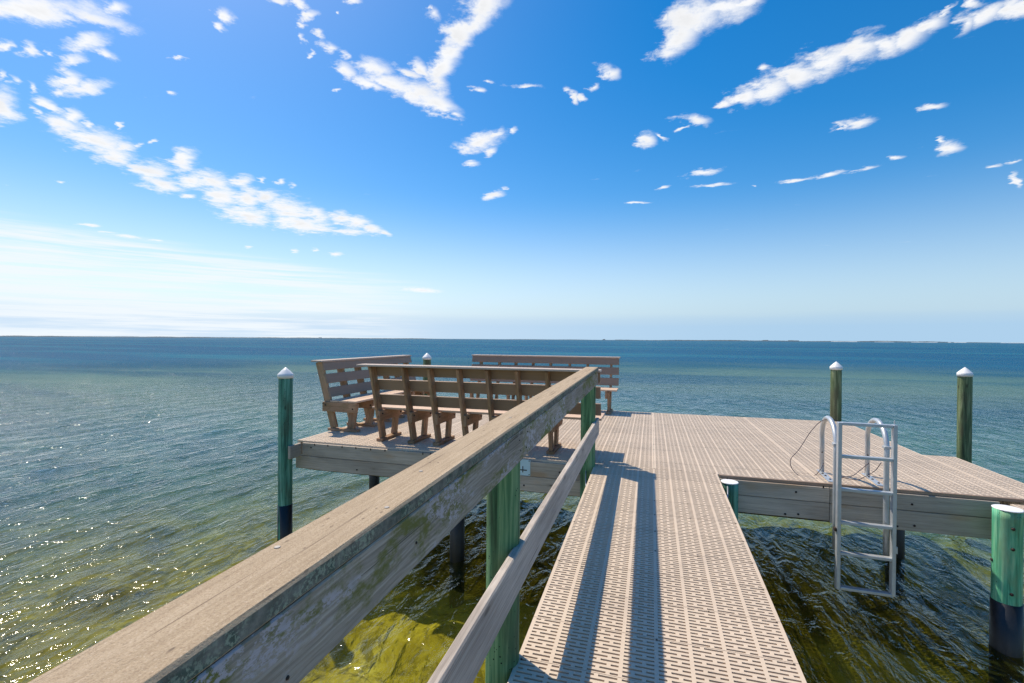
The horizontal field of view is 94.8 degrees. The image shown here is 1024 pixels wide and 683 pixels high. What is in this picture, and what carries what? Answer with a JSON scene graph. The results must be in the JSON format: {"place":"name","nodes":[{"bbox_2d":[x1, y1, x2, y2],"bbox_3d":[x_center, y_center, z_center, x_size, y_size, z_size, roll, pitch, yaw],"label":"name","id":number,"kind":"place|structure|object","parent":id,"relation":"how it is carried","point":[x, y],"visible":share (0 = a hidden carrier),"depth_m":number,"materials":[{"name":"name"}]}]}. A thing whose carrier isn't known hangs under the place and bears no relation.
{"place":"outdoors","nodes":[
{"label":"outdoors","id":0,"kind":"place"},
{"bbox_2d":[2,335,425,338],"bbox_3d":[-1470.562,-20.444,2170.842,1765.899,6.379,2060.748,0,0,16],"label":"shore","id":1,"kind":"structure","parent":0,"point":[206,337],"depth_m":2198.29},
{"bbox_2d":[0,392,1023,682],"bbox_3d":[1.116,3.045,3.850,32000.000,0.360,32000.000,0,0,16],"label":"seabed","id":2,"kind":"structure","parent":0,"point":[832,636],"depth_m":6.73,"materials":[{"name":"green soil"}]},
{"bbox_2d":[277,367,293,540],"bbox_3d":[-2.886,1.737,5.991,0.186,2.821,0.186,0,0,16],"label":"piling","id":3,"kind":"object","parent":2,"relation":"on","point":[285,376],"visible":0.73,"depth_m":5.92,"materials":[{"name":"green wood"}]},
{"bbox_2d":[369,475,379,488],"bbox_3d":[-2.289,2.393,7.829,0.169,1.500,0.171,0,0,16],"label":"piling","id":4,"kind":"object","parent":2,"relation":"on","point":[374,481],"visible":0.11,"depth_m":7.75,"materials":[{"name":"black wood"}]},
{"bbox_2d":[449,517,464,607],"bbox_3d":[-0.632,2.416,5.430,0.169,1.500,0.171,0,0,16],"label":"piling","id":5,"kind":"object","parent":2,"relation":"on","point":[457,549],"visible":0.58,"depth_m":5.36,"materials":[{"name":"black wood"}]},
{"bbox_2d":[288,410,1023,538],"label":"dock platform","id":6,"kind":"structure","parent":5,"relation":"on","point":[752,456],"depth_m":5.32,"materials":[{"name":"beige wood"}]},
{"bbox_2d":[311,355,429,431],"bbox_3d":[-2.190,0.777,8.014,0.760,1.010,2.650,0,0,16],"label":"bench","id":7,"kind":"object","parent":6,"relation":"on","point":[348,404],"visible":0.6,"depth_m":7.14,"materials":[{"name":"brown wood"}]},
{"bbox_2d":[356,364,604,454],"bbox_3d":[-0.399,0.800,5.824,3.010,1.010,0.760,0,0,16],"label":"bench","id":8,"kind":"object","parent":6,"relation":"on","point":[440,409],"visible":0.66,"depth_m":5.76,"materials":[{"name":"brown wood"}]},
{"bbox_2d":[520,459,529,475],"bbox_3d":[0.107,1.401,5.245,0.198,0.178,0.010,0,0,16],"label":"sign plate","id":9,"kind":"object","parent":6,"relation":"attached to","point":[524,467],"visible":0.54,"depth_m":5.23,"materials":[{"name":"white metal"}]},
{"bbox_2d":[470,354,620,414],"bbox_3d":[0.547,0.790,9.175,3.010,1.010,0.760,0,0,16],"label":"bench","id":10,"kind":"object","parent":6,"relation":"on","point":[611,370],"visible":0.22,"depth_m":9.24,"materials":[{"name":"brown wood"}]},
{"bbox_2d":[507,464,806,682],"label":"walkway","id":11,"kind":"structure","parent":6,"relation":"attached to","point":[655,576],"depth_m":2.62,"materials":[{"name":"beige plastic"}]},
{"bbox_2d":[28,367,598,682],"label":"handrail","id":12,"kind":"object","parent":11,"relation":"attached to","point":[298,605],"visible":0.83,"depth_m":1.00,"materials":[{"name":"brown wood"}]},
{"bbox_2d":[817,416,897,596],"bbox_3d":[3.231,1.450,4.471,0.513,1.531,0.722,0,0,16],"label":"swim ladder","id":13,"kind":"object","parent":6,"relation":"attached to","point":[838,488],"visible":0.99,"depth_m":4.17,"materials":[{"name":"metal"}]},
{"bbox_2d":[790,419,837,475],"bbox_3d":[2.977,1.043,4.684,0.376,0.611,0.279,0,0,16],"label":"tether cable","id":14,"kind":"object","parent":13,"relation":"hanging from","point":[802,444],"visible":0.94,"depth_m":4.69,"materials":[{"name":"grey metal"}]},
{"bbox_2d":[842,463,880,479],"bbox_3d":[3.315,1.222,4.529,0.334,0.228,0.366,0,0,16],"label":"tether cable","id":15,"kind":"object","parent":13,"relation":"hanging from","point":[858,471],"visible":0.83,"depth_m":4.58,"materials":[{"name":"grey metal"}]},
{"bbox_2d":[721,479,738,520],"bbox_3d":[2.101,2.272,4.567,0.166,1.833,0.165,0,0,16],"label":"piling","id":16,"kind":"object","parent":2,"relation":"on","point":[732,485],"visible":0.2,"depth_m":4.49,"materials":[{"name":"green wood"}]},
{"bbox_2d":[885,530,904,595],"bbox_3d":[4.563,2.459,5.611,0.180,1.480,0.181,0,0,16],"label":"piling","id":17,"kind":"object","parent":2,"relation":"on","point":[900,557],"visible":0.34,"depth_m":5.53,"materials":[{"name":"black wood"}]},
{"bbox_2d":[988,504,1023,682],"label":"piling","id":18,"kind":"object","parent":2,"relation":"on","point":[1006,621],"visible":1,"depth_m":3.82,"materials":[{"name":"green wood"}]},
{"bbox_2d":[0,336,1023,674],"bbox_3d":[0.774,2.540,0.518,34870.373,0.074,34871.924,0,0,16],"label":"water","id":19,"kind":"structure","parent":0,"point":[44,374],"depth_m":33.69,"materials":[{"name":"blue liquid"}]},
{"bbox_2d":[423,353,430,395],"bbox_3d":[-1.794,1.508,9.901,0.186,2.536,0.186,0,0,16],"label":"piling","id":20,"kind":"object","parent":19,"relation":"in","point":[426,358],"visible":0.25,"depth_m":9.82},
{"bbox_2d":[830,362,842,421],"bbox_3d":[5.461,1.586,7.951,0.186,2.496,0.186,0,0,16],"label":"piling","id":21,"kind":"object","parent":19,"relation":"in","point":[836,368],"visible":0.46,"depth_m":7.88,"materials":[{"name":"green wood"}]},
{"bbox_2d":[956,367,973,462],"bbox_3d":[6.800,1.617,7.085,0.186,2.461,0.186,0,0,16],"label":"piling","id":22,"kind":"object","parent":19,"relation":"in","point":[965,375],"visible":0.62,"depth_m":7.02,"materials":[{"name":"green wood"}]},
{"bbox_2d":[0,0,1023,342],"label":"sky","id":23,"kind":"structure","parent":0,"point":[753,170],"materials":[{"name":"blue"}]},
{"bbox_2d":[501,339,991,342],"bbox_3d":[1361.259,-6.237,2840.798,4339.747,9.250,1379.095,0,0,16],"label":"shore","id":24,"kind":"structure","parent":0,"point":[759,340],"depth_m":3033.82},
{"bbox_2d":[831,341,1016,342],"bbox_3d":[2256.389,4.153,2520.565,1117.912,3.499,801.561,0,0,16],"label":"shore sand","id":25,"kind":"structure","parent":0,"point":[929,342],"depth_m":2391.21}
]}

